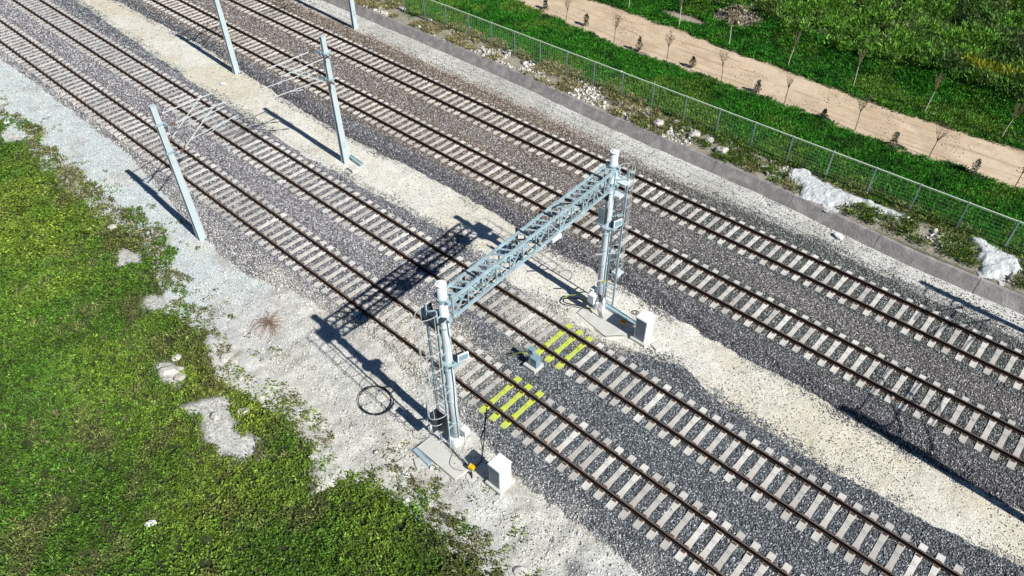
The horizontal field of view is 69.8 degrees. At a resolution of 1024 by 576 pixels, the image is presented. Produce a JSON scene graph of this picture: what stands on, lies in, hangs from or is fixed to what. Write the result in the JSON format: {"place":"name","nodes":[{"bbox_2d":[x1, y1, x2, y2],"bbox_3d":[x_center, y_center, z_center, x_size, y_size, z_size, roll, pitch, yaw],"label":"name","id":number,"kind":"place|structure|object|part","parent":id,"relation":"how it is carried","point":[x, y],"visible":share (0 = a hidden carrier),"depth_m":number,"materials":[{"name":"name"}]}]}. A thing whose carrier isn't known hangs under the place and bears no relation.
{"place":"outdoors","nodes":[
{"label":"outdoors","id":0,"kind":"place"},
{"bbox_2d":[0,0,1023,575],"bbox_3d":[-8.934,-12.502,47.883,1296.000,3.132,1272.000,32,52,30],"label":"ground","id":1,"kind":"structure","parent":0,"point":[224,436],"depth_m":30.93,"materials":[{"name":"plant"}]},
{"bbox_2d":[107,224,117,229],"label":"boulder","id":2,"kind":"object","parent":1,"relation":"on","point":[113,225],"visible":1,"depth_m":39.93,"materials":[{"name":"stone"}]},
{"bbox_2d":[144,520,156,526],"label":"litter","id":3,"kind":"object","parent":1,"relation":"on","point":[149,523],"visible":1,"depth_m":27.11,"materials":[{"name":"white plastic"}]},
{"bbox_2d":[158,364,183,377],"bbox_3d":[-15.082,3.671,32.475,1.118,0.553,0.708,-6,43,-6],"label":"boulder","id":4,"kind":"object","parent":1,"relation":"on","point":[169,371],"visible":0.97,"depth_m":32.22,"materials":[{"name":"stone"}]},
{"bbox_2d":[171,354,181,361],"bbox_3d":[-15.107,3.158,33.085,0.446,0.265,0.379,-1,43,0],"label":"boulder","id":5,"kind":"object","parent":1,"relation":"on","point":[177,356],"visible":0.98,"depth_m":32.99,"materials":[{"name":"stone"}]},
{"bbox_2d":[173,372,185,381],"bbox_3d":[-14.618,3.873,32.320,0.543,0.326,0.636,11,44,12],"label":"boulder","id":6,"kind":"object","parent":1,"relation":"on","point":[177,377],"visible":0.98,"depth_m":32.14,"materials":[{"name":"stone"}]},
{"bbox_2d":[210,412,220,420],"bbox_3d":[-12.405,5.388,30.688,0.494,0.246,0.352,33,53,31],"label":"boulder","id":7,"kind":"object","parent":1,"relation":"on","point":[214,416],"visible":1,"depth_m":30.60,"materials":[{"name":"stone"}]},
{"bbox_2d":[229,356,238,363],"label":"boulder","id":8,"kind":"object","parent":1,"relation":"on","point":[235,359],"visible":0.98,"depth_m":32.81,"materials":[{"name":"stone"}]},
{"bbox_2d":[237,373,245,380],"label":"boulder","id":9,"kind":"object","parent":1,"relation":"on","point":[240,378],"visible":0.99,"depth_m":32.12,"materials":[{"name":"stone"}]},
{"bbox_2d":[235,408,249,416],"bbox_3d":[-11.309,5.213,30.850,0.506,0.320,0.444,8,44,9],"label":"boulder","id":10,"kind":"object","parent":1,"relation":"on","point":[244,412],"visible":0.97,"depth_m":30.76,"materials":[{"name":"stone"}]},
{"bbox_2d":[0,107,538,575],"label":"field plants","id":11,"kind":"object","parent":1,"relation":"on","point":[32,193],"visible":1,"depth_m":29.97,"materials":[{"name":"green plant"}]},
{"bbox_2d":[0,59,640,575],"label":"gravel verge","id":12,"kind":"structure","parent":1,"relation":"on","point":[454,501],"depth_m":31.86,"materials":[{"name":"grey gravel"}]},
{"bbox_2d":[148,93,237,241],"bbox_3d":[-15.531,-6.349,37.789,1.557,8.335,3.971,32,52,30],"label":"overhead line mast","id":13,"kind":"object","parent":12,"relation":"on","point":[169,151],"visible":0.87,"depth_m":36.18,"materials":[{"name":"metal"}]},
{"bbox_2d":[219,352,232,362],"bbox_3d":[-12.874,3.148,33.043,0.655,0.356,0.626,-17,46,-17],"label":"boulder","id":14,"kind":"object","parent":12,"relation":"on","point":[223,356],"visible":0.98,"depth_m":32.90,"materials":[{"name":"stone"}]},
{"bbox_2d":[257,395,265,399],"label":"boulder","id":15,"kind":"object","parent":12,"relation":"on","point":[260,397],"visible":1,"depth_m":31.36,"materials":[{"name":"stone"}]},
{"bbox_2d":[250,311,285,340],"bbox_3d":[-11.446,1.620,34.499,2.067,0.339,2.018,32,52,30],"label":"dead bush","id":16,"kind":"object","parent":12,"relation":"on","point":[269,322],"visible":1,"depth_m":34.42,"materials":[{"name":"plant"}]},
{"bbox_2d":[308,454,317,459],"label":"boulder","id":17,"kind":"object","parent":12,"relation":"on","point":[313,456],"visible":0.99,"depth_m":29.18,"materials":[{"name":"stone"}]},
{"bbox_2d":[318,421,331,428],"bbox_3d":[-7.708,5.697,30.335,0.584,0.290,0.380,3,43,4],"label":"boulder","id":18,"kind":"object","parent":12,"relation":"on","point":[322,424],"visible":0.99,"depth_m":30.24,"materials":[{"name":"stone"}]},
{"bbox_2d":[358,386,393,415],"bbox_3d":[-5.761,4.751,31.055,1.639,0.080,1.433,32,52,30],"label":"cable coil","id":19,"kind":"object","parent":12,"relation":"on","point":[387,410],"visible":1,"depth_m":30.82,"materials":[{"name":"black rubber"}]},
{"bbox_2d":[402,468,410,477],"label":"litter","id":20,"kind":"object","parent":12,"relation":"on","point":[404,472],"visible":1,"depth_m":28.58,"materials":[{"name":"white paper"}]},
{"bbox_2d":[414,457,425,468],"bbox_3d":[-3.644,6.960,29.044,0.396,0.160,0.553,-12,44,-12],"label":"concrete cover","id":21,"kind":"object","parent":12,"relation":"on","point":[418,462],"visible":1,"depth_m":28.96,"materials":[{"name":"grey concrete"}]},
{"bbox_2d":[412,446,431,465],"bbox_3d":[-3.576,6.676,29.163,0.218,0.140,1.002,-34,52,-30],"label":"cable duct","id":22,"kind":"object","parent":12,"relation":"on","point":[422,456],"visible":1,"depth_m":29.15,"materials":[{"name":"silver metal"}]},
{"bbox_2d":[418,436,467,480],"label":"concrete slab","id":23,"kind":"structure","parent":12,"relation":"on","point":[437,454],"depth_m":29.01,"materials":[{"name":"grey concrete"}]},
{"bbox_2d":[465,472,477,481],"bbox_3d":[-1.573,7.382,28.563,0.473,0.180,0.480,32,52,30],"label":"concrete ring","id":24,"kind":"object","parent":12,"relation":"on","point":[468,476],"visible":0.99,"depth_m":28.50,"materials":[{"name":"grey concrete"}]},
{"bbox_2d":[468,463,475,471],"bbox_3d":[-1.563,7.063,28.585,0.240,0.495,0.200,22,48,22],"label":"junction box","id":25,"kind":"object","parent":24,"relation":"on","point":[471,467],"visible":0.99,"depth_m":28.42,"materials":[{"name":"plastic"}]},
{"bbox_2d":[453,443,468,464],"bbox_3d":[-1.978,6.564,28.826,0.076,0.232,1.231,-28,50,-26],"label":"cable","id":26,"kind":"object","parent":25,"relation":"attached to","point":[460,454],"visible":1,"depth_m":28.89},
{"bbox_2d":[459,422,488,475],"bbox_3d":[-1.678,6.540,29.549,2.499,0.260,1.330,32,52,30],"label":"concrete footing","id":27,"kind":"object","parent":12,"relation":"on","point":[469,444],"visible":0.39,"depth_m":29.46,"materials":[{"name":"grey concrete"}]},
{"bbox_2d":[485,453,515,495],"bbox_3d":[-0.452,7.107,27.929,0.810,1.636,0.870,32,52,30],"label":"relay cabinet","id":28,"kind":"object","parent":12,"relation":"on","point":[500,480],"visible":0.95,"depth_m":27.57,"materials":[{"name":"metal"}]},
{"bbox_3d":[-0.676,7.131,27.617,0.500,1.060,0.033,32,52,30],"label":"door","id":29,"kind":"part","parent":28,"relation":"part of","materials":[{"name":"grey metal"}]},
{"bbox_2d":[0,0,1023,575],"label":"verge tufts","id":30,"kind":"object","parent":12,"relation":"on","point":[908,224],"visible":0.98,"depth_m":43.19,"materials":[{"name":"green plant"}]},
{"bbox_2d":[513,566,527,575],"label":"boulder","id":31,"kind":"object","parent":12,"relation":"on","point":[517,570],"visible":0.99,"depth_m":25.62,"materials":[{"name":"stone"}]},
{"bbox_2d":[348,0,357,29],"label":"overhead line mast","id":32,"kind":"object","parent":1,"relation":"on","point":[354,23],"visible":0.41,"depth_m":57.74,"materials":[{"name":"metal"}]},
{"bbox_2d":[402,494,413,503],"bbox_3d":[-3.962,8.014,27.839,0.513,0.240,0.344,-7,44,-7],"label":"boulder","id":33,"kind":"object","parent":1,"relation":"on","point":[407,498],"visible":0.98,"depth_m":27.77,"materials":[{"name":"stone"}]},
{"bbox_2d":[0,0,1023,575],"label":"ballast bed","id":34,"kind":"object","parent":1,"relation":"on","point":[556,396],"visible":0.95,"depth_m":31.20,"materials":[{"name":"grey gravel"}]},
{"bbox_2d":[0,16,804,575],"bbox_3d":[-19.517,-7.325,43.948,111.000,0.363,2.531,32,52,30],"label":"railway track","id":35,"kind":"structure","parent":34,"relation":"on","point":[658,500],"depth_m":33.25,"materials":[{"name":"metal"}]},
{"bbox_2d":[475,408,486,465],"bbox_3d":[-1.162,6.039,29.681,0.393,0.274,2.735,8,44,9],"label":"cable","id":36,"kind":"object","parent":35,"relation":"on","point":[484,438],"visible":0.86,"depth_m":29.56,"materials":[{"name":"black rubber"}]},
{"bbox_2d":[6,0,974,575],"bbox_3d":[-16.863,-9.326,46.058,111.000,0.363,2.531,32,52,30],"label":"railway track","id":37,"kind":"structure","parent":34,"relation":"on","point":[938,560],"depth_m":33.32,"materials":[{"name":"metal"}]},
{"bbox_2d":[507,346,543,374],"bbox_3d":[0.573,2.955,32.291,1.652,1.090,0.632,32,52,30],"label":"trackside unit","id":38,"kind":"object","parent":34,"relation":"on","point":[533,364],"visible":1,"depth_m":31.96,"materials":[{"name":"concrete"}]},
{"bbox_2d":[542,0,548,10],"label":"conifer shrub","id":39,"kind":"object","parent":1,"relation":"on","point":[545,3],"visible":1,"depth_m":59.09,"materials":[{"name":"green plant"}]},
{"bbox_2d":[107,0,1023,523],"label":"ballast bed","id":40,"kind":"object","parent":1,"relation":"on","point":[678,294],"visible":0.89,"depth_m":36.80,"materials":[{"name":"grey gravel"}]},
{"bbox_2d":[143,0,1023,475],"bbox_3d":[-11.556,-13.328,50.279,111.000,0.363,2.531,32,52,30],"label":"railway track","id":41,"kind":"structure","parent":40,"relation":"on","point":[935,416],"depth_m":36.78,"materials":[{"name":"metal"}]},
{"bbox_2d":[220,0,1023,389],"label":"railway track","id":42,"kind":"structure","parent":40,"relation":"on","point":[948,346],"depth_m":40.15,"materials":[{"name":"metal"}]},
{"bbox_2d":[562,0,571,22],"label":"young tree","id":43,"kind":"object","parent":1,"relation":"on","point":[567,7],"visible":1,"depth_m":56.21,"materials":[{"name":"brown plant"}]},
{"bbox_2d":[583,13,588,25],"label":"conifer shrub","id":44,"kind":"object","parent":1,"relation":"on","point":[586,20],"visible":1,"depth_m":56.71,"materials":[{"name":"green plant"}]},
{"bbox_2d":[613,9,623,43],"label":"young tree","id":45,"kind":"object","parent":1,"relation":"on","point":[617,24],"visible":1,"depth_m":53.56,"materials":[{"name":"brown plant"}]},
{"bbox_2d":[636,36,642,50],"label":"conifer shrub","id":46,"kind":"object","parent":1,"relation":"on","point":[639,42],"visible":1,"depth_m":53.42,"materials":[{"name":"green plant"}]},
{"bbox_2d":[653,119,664,125],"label":"boulder","id":47,"kind":"object","parent":1,"relation":"on","point":[660,122],"visible":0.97,"depth_m":46.30,"materials":[{"name":"stone"}]},
{"bbox_2d":[664,29,674,61],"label":"young tree","id":48,"kind":"object","parent":1,"relation":"on","point":[669,38],"visible":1,"depth_m":51.10,"materials":[{"name":"brown plant"}]},
{"bbox_2d":[322,0,1023,314],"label":"retaining wall","id":49,"kind":"structure","parent":1,"relation":"on","point":[946,272],"depth_m":43.08,"materials":[{"name":"concrete"}]},
{"bbox_2d":[354,0,1021,284],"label":"rubble stones","id":50,"kind":"object","parent":1,"relation":"on","point":[592,96],"visible":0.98,"depth_m":48.95,"materials":[{"name":"grey stone"}]},
{"bbox_2d":[689,55,696,67],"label":"conifer shrub","id":51,"kind":"object","parent":1,"relation":"on","point":[694,60],"visible":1,"depth_m":51.56,"materials":[{"name":"green plant"}]},
{"bbox_2d":[688,129,700,137],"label":"boulder","id":52,"kind":"object","parent":1,"relation":"on","point":[693,132],"visible":0.97,"depth_m":45.22,"materials":[{"name":"stone"}]},
{"bbox_2d":[384,0,1023,252],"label":"wire fence","id":53,"kind":"object","parent":1,"relation":"on","point":[687,97],"visible":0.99,"depth_m":44.35,"materials":[{"name":"metal"}]},
{"bbox_2d":[387,0,1023,258],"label":"grass","id":54,"kind":"structure","parent":1,"relation":"on","point":[841,76],"depth_m":48.49,"materials":[{"name":"green plant"}]},
{"bbox_2d":[704,137,713,143],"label":"boulder","id":55,"kind":"object","parent":1,"relation":"on","point":[711,139],"visible":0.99,"depth_m":44.74,"materials":[{"name":"stone"}]},
{"bbox_2d":[715,146,728,154],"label":"boulder","id":56,"kind":"object","parent":1,"relation":"on","point":[721,150],"visible":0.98,"depth_m":43.97,"materials":[{"name":"stone"}]},
{"bbox_2d":[719,50,730,80],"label":"young tree","id":57,"kind":"object","parent":1,"relation":"on","point":[721,56],"visible":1,"depth_m":49.18,"materials":[{"name":"brown plant"}]},
{"bbox_2d":[729,9,737,42],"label":"young tree","id":58,"kind":"object","parent":1,"relation":"on","point":[734,17],"visible":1,"depth_m":52.87,"materials":[{"name":"brown plant"}]},
{"bbox_2d":[688,1,789,46],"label":"rubble heap","id":59,"kind":"object","parent":1,"relation":"on","point":[740,7],"visible":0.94,"depth_m":56.03,"materials":[{"name":"stone"}]},
{"bbox_2d":[752,79,761,92],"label":"conifer shrub","id":60,"kind":"object","parent":1,"relation":"on","point":[758,86],"visible":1,"depth_m":48.86,"materials":[{"name":"green plant"}]},
{"bbox_2d":[784,72,797,102],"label":"young tree","id":61,"kind":"object","parent":1,"relation":"on","point":[787,79],"visible":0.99,"depth_m":47.02,"materials":[{"name":"brown plant"}]},
{"bbox_2d":[788,30,802,64],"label":"young tree","id":62,"kind":"object","parent":1,"relation":"on","point":[795,43],"visible":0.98,"depth_m":50.58,"materials":[{"name":"brown plant"}]},
{"bbox_2d":[819,108,829,119],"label":"conifer shrub","id":63,"kind":"object","parent":1,"relation":"on","point":[824,111],"visible":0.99,"depth_m":46.35,"materials":[{"name":"green plant"}]},
{"bbox_2d":[788,168,907,219],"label":"dried slurry","id":64,"kind":"object","parent":1,"relation":"on","point":[828,196],"visible":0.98,"depth_m":40.73,"materials":[{"name":"white concrete"}]},
{"bbox_2d":[853,45,867,85],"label":"young tree","id":65,"kind":"object","parent":1,"relation":"on","point":[862,57],"visible":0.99,"depth_m":48.08,"materials":[{"name":"brown plant"}]},
{"bbox_2d":[855,93,873,129],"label":"young tree","id":66,"kind":"object","parent":1,"relation":"on","point":[864,102],"visible":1,"depth_m":44.52,"materials":[{"name":"brown plant"}]},
{"bbox_2d":[716,0,1023,101],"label":"thicket","id":67,"kind":"object","parent":1,"relation":"on","point":[1005,36],"visible":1,"depth_m":52.66,"materials":[{"name":"green plant"}]},
{"bbox_2d":[886,131,899,145],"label":"conifer shrub","id":68,"kind":"object","parent":1,"relation":"on","point":[895,138],"visible":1,"depth_m":43.98,"materials":[{"name":"green plant"}]},
{"bbox_2d":[925,69,947,110],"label":"young tree","id":69,"kind":"object","parent":1,"relation":"on","point":[937,85],"visible":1,"depth_m":45.73,"materials":[{"name":"brown plant"}]},
{"bbox_2d":[929,121,951,156],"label":"young tree","id":70,"kind":"object","parent":1,"relation":"on","point":[941,136],"visible":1,"depth_m":42.34,"materials":[{"name":"brown plant"}]},
{"bbox_2d":[967,159,981,175],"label":"conifer shrub","id":71,"kind":"object","parent":1,"relation":"on","point":[975,169],"visible":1,"depth_m":41.68,"materials":[{"name":"green plant"}]},
{"bbox_2d":[968,236,1023,285],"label":"dried slurry","id":72,"kind":"object","parent":1,"relation":"on","point":[995,264],"visible":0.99,"depth_m":36.36,"materials":[{"name":"white concrete"}]},
{"bbox_2d":[1001,99,1023,136],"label":"young tree","id":73,"kind":"object","parent":1,"relation":"on","point":[1014,115],"visible":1,"depth_m":43.55,"materials":[{"name":"brown plant"}]},
{"bbox_2d":[1013,164,1023,190],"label":"young tree","id":74,"kind":"object","parent":1,"relation":"on","point":[1019,178],"visible":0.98,"depth_m":40.38,"materials":[{"name":"brown plant"}]},
{"bbox_2d":[76,0,1023,566],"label":"gravel path","id":75,"kind":"structure","parent":0,"point":[930,482],"depth_m":34.21,"materials":[{"name":"beige gravel"}]},
{"bbox_2d":[213,0,239,74],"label":"overhead line mast","id":76,"kind":"object","parent":75,"relation":"on","point":[229,48],"visible":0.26,"depth_m":51.37,"materials":[{"name":"metal"}]},
{"bbox_2d":[262,34,349,163],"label":"overhead line mast","id":77,"kind":"object","parent":75,"relation":"on","point":[329,79],"visible":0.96,"depth_m":40.82,"materials":[{"name":"metal"}]},
{"bbox_2d":[347,165,358,173],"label":"concrete block","id":78,"kind":"object","parent":75,"relation":"on","point":[352,169],"depth_m":43.89,"materials":[{"name":"white concrete"}]},
{"bbox_2d":[349,154,362,165],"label":"cable duct","id":79,"kind":"object","parent":75,"relation":"on","point":[355,160],"visible":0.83,"depth_m":44.57,"materials":[{"name":"grey metal"}]},
{"bbox_2d":[563,297,590,308],"bbox_3d":[3.150,0.678,35.385,1.444,0.185,0.544,14,45,15],"label":"cable","id":80,"kind":"object","parent":75,"relation":"on","point":[575,304],"visible":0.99,"depth_m":35.37,"materials":[{"name":"black rubber"}]},
{"bbox_2d":[577,301,626,337],"bbox_3d":[4.477,1.550,34.830,2.596,0.240,1.897,32,52,30],"label":"concrete footing","id":81,"kind":"object","parent":75,"relation":"on","point":[608,325],"visible":0.61,"depth_m":34.62,"materials":[{"name":"grey concrete"}]},
{"bbox_2d":[414,149,635,449],"bbox_3d":[0.844,0.441,29.706,1.472,9.110,12.169,30,51,28],"label":"signal gantry","id":82,"kind":"object","parent":81,"relation":"on","point":[442,320],"visible":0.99,"depth_m":27.61,"materials":[{"name":"metal"}]},
{"bbox_2d":[563,294,592,312],"bbox_3d":[3.278,0.622,35.345,1.739,0.352,0.384,27,50,27],"label":"cable","id":83,"kind":"object","parent":82,"relation":"attached to","point":[580,296],"visible":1,"depth_m":35.37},
{"bbox_2d":[611,268,623,278],"bbox_3d":[5.293,-0.674,36.917,0.453,0.420,0.453,-31,51,-29],"label":"concrete block","id":84,"kind":"object","parent":75,"relation":"on","point":[620,272],"depth_m":36.74,"materials":[{"name":"concrete"}]},
{"bbox_2d":[605,302,635,325],"bbox_3d":[5.121,1.231,34.836,0.238,0.140,1.853,-34,53,-31],"label":"cable duct","id":85,"kind":"object","parent":75,"relation":"on","point":[620,314],"visible":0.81,"depth_m":34.83,"materials":[{"name":"grey metal"}]},
{"bbox_2d":[630,309,655,347],"bbox_3d":[6.018,1.848,33.480,0.820,1.636,0.870,32,52,30],"label":"relay cabinet","id":86,"kind":"object","parent":75,"relation":"on","point":[643,336],"visible":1,"depth_m":33.18,"materials":[{"name":"metal"}]},
{"bbox_3d":[5.794,1.919,33.213,0.510,1.190,0.033,32,52,30],"label":"door","id":87,"kind":"part","parent":86,"relation":"part of","materials":[{"name":"grey metal"}]},
{"bbox_2d":[651,341,663,350],"bbox_3d":[6.642,2.657,33.575,0.427,0.120,0.427,-19,46,-19],"label":"concrete cover","id":88,"kind":"object","parent":75,"relation":"on","point":[657,345],"visible":1,"depth_m":33.52,"materials":[{"name":"grey concrete"}]},
{"bbox_2d":[288,0,1023,340],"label":"service path","id":89,"kind":"structure","parent":0,"point":[746,198],"depth_m":43.42,"materials":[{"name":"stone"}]},
{"bbox_2d":[834,232,843,239],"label":"litter","id":90,"kind":"object","parent":89,"relation":"on","point":[838,235],"visible":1,"depth_m":39.07,"materials":[{"name":"white plastic"}]},
{"bbox_2d":[518,0,1023,187],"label":"dirt road","id":91,"kind":"structure","parent":0,"point":[1001,162],"depth_m":49.47,"materials":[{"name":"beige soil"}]}
]}

